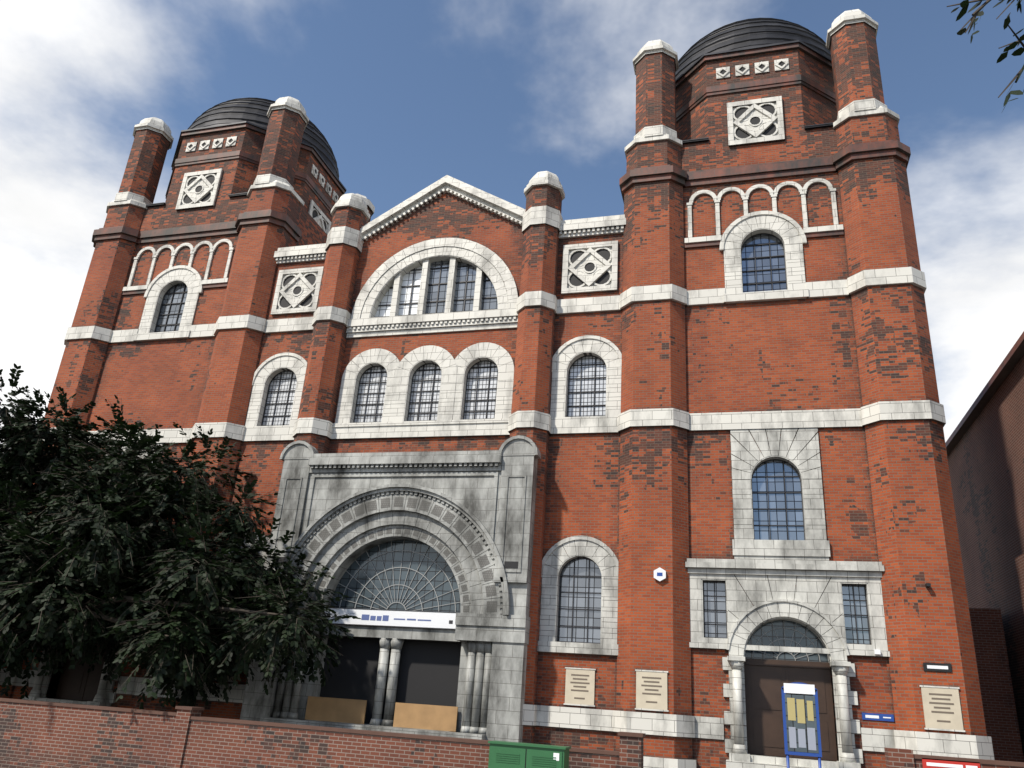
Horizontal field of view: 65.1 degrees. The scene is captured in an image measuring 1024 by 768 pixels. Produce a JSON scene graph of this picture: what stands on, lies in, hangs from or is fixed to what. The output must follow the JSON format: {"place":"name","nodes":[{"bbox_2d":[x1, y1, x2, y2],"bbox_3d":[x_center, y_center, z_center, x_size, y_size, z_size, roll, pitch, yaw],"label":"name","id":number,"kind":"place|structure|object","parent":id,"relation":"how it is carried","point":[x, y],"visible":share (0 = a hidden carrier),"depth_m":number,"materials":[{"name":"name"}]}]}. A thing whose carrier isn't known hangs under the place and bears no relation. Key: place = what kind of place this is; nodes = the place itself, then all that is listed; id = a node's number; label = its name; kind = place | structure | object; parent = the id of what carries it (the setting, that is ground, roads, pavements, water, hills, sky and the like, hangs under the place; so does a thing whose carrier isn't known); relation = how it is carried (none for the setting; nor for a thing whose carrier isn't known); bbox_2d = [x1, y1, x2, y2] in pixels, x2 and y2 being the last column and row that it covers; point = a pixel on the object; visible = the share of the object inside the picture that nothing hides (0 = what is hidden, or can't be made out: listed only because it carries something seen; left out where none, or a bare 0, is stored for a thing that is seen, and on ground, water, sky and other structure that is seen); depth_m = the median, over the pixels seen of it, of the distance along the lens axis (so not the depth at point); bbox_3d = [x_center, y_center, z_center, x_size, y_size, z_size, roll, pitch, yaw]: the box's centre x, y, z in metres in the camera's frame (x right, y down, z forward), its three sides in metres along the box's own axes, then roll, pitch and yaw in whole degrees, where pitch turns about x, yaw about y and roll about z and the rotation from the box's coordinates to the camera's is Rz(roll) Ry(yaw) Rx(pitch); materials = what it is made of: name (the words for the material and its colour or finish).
{"place":"outdoors","nodes":[
{"label":"outdoors","id":0,"kind":"place"},
{"bbox_2d":[0,698,1023,767],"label":"boundary wall","id":1,"kind":"structure","parent":0,"point":[39,734],"depth_m":19.36,"materials":[{"name":"brick"}]},
{"bbox_2d":[0,0,1023,444],"label":"sky","id":2,"kind":"structure","parent":0,"point":[489,96],"materials":[{"name":"blue"}]},
{"bbox_2d":[947,0,1023,111],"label":"tree branch","id":3,"kind":"object","parent":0,"point":[964,4],"visible":1,"depth_m":5.23,"materials":[{"name":"green plant"}]},
{"bbox_3d":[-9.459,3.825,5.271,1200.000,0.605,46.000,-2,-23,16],"label":"pavement","id":4,"kind":"structure","parent":0,"visible":0},
{"bbox_2d":[11,196,326,708],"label":"left tower","id":5,"kind":"structure","parent":4,"relation":"on","point":[158,382],"depth_m":32.53,"materials":[{"name":"brick"}]},
{"bbox_2d":[0,363,360,709],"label":"forecourt tree","id":6,"kind":"object","parent":4,"relation":"on","point":[113,504],"visible":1,"depth_m":23.43,"materials":[{"name":"green plant"}]},
{"bbox_2d":[240,435,540,742],"bbox_3d":[-3.874,6.407,24.912,9.180,9.905,2.200,-2,-23,16],"label":"entrance portal","id":7,"kind":"object","parent":4,"relation":"on","point":[487,498],"visible":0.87,"depth_m":25.13,"materials":[{"name":"grey stone"}]},
{"bbox_2d":[193,192,623,750],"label":"wall","id":8,"kind":"structure","parent":4,"relation":"on","point":[583,486],"depth_m":27.98,"materials":[{"name":"brick"}]},
{"bbox_2d":[16,428,894,767],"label":"stone window surrounds","id":9,"kind":"object","parent":4,"relation":"on","point":[752,566],"visible":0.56,"depth_m":23.04,"materials":[{"name":"grey stone"}]},
{"bbox_2d":[55,567,964,760],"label":"fittings","id":10,"kind":"object","parent":9,"relation":"on","point":[766,680],"visible":0.69,"depth_m":22.57,"materials":[{"name":"brown wood"}]},
{"bbox_2d":[184,61,784,723],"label":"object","id":11,"kind":"object","parent":4,"relation":"on","point":[428,673],"visible":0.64,"depth_m":25.15,"materials":[{"name":"black"}]},
{"bbox_2d":[0,23,986,758],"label":"brick pilasters","id":12,"kind":"object","parent":4,"relation":"on","point":[914,517],"visible":0.65,"depth_m":26.47,"materials":[{"name":"red brick"}]},
{"bbox_2d":[146,18,832,206],"bbox_3d":[-1.246,-10.535,36.859,32.260,7.598,8.060,-2,-23,16],"label":"lead work","id":13,"kind":"object","parent":12,"relation":"on","point":[748,34],"visible":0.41,"depth_m":31.83,"materials":[{"name":"grey metal"}]},
{"bbox_2d":[92,43,910,295],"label":"terracotta trim","id":14,"kind":"structure","parent":12,"relation":"attached to","point":[845,156],"depth_m":29.89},
{"bbox_2d":[143,234,869,661],"bbox_3d":[-3.189,1.667,28.072,27.940,14.020,0.670,-2,-23,16],"label":"glass","id":15,"kind":"object","parent":12,"relation":"in","point":[595,394],"visible":0.55,"depth_m":26.10,"materials":[{"name":"grey glass"}]},
{"bbox_2d":[154,233,870,660],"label":"glazing bars","id":16,"kind":"object","parent":15,"relation":"on","point":[594,391],"visible":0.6,"depth_m":26.78,"materials":[{"name":"grey metal"}]},
{"bbox_2d":[0,9,993,767],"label":"stone trim","id":17,"kind":"structure","parent":4,"relation":"on","point":[362,319],"depth_m":28.73,"materials":[{"name":"white stone"}]},
{"bbox_2d":[488,740,570,767],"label":"street cabinet","id":18,"kind":"object","parent":4,"relation":"on","point":[504,754],"visible":1,"depth_m":16.56,"materials":[{"name":"green metal"}]},
{"bbox_2d":[681,127,895,767],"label":"right tower","id":19,"kind":"structure","parent":4,"relation":"on","point":[790,354],"depth_m":25.38,"materials":[{"name":"brick"}]},
{"bbox_2d":[781,682,821,767],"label":"notice board","id":20,"kind":"object","parent":4,"relation":"on","point":[801,722],"visible":1,"depth_m":19.77,"materials":[{"name":"blue"}]},
{"bbox_2d":[945,331,1023,756],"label":"neighbour building","id":21,"kind":"structure","parent":4,"relation":"on","point":[984,443],"depth_m":27.24,"materials":[{"name":"brick"}]},
{"label":"ground","id":22,"kind":"structure","parent":0,"visible":0},
{"bbox_2d":[969,608,1023,761],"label":"brick wall","id":23,"kind":"structure","parent":22,"relation":"on","point":[999,706],"depth_m":25.77,"materials":[{"name":"brick"}]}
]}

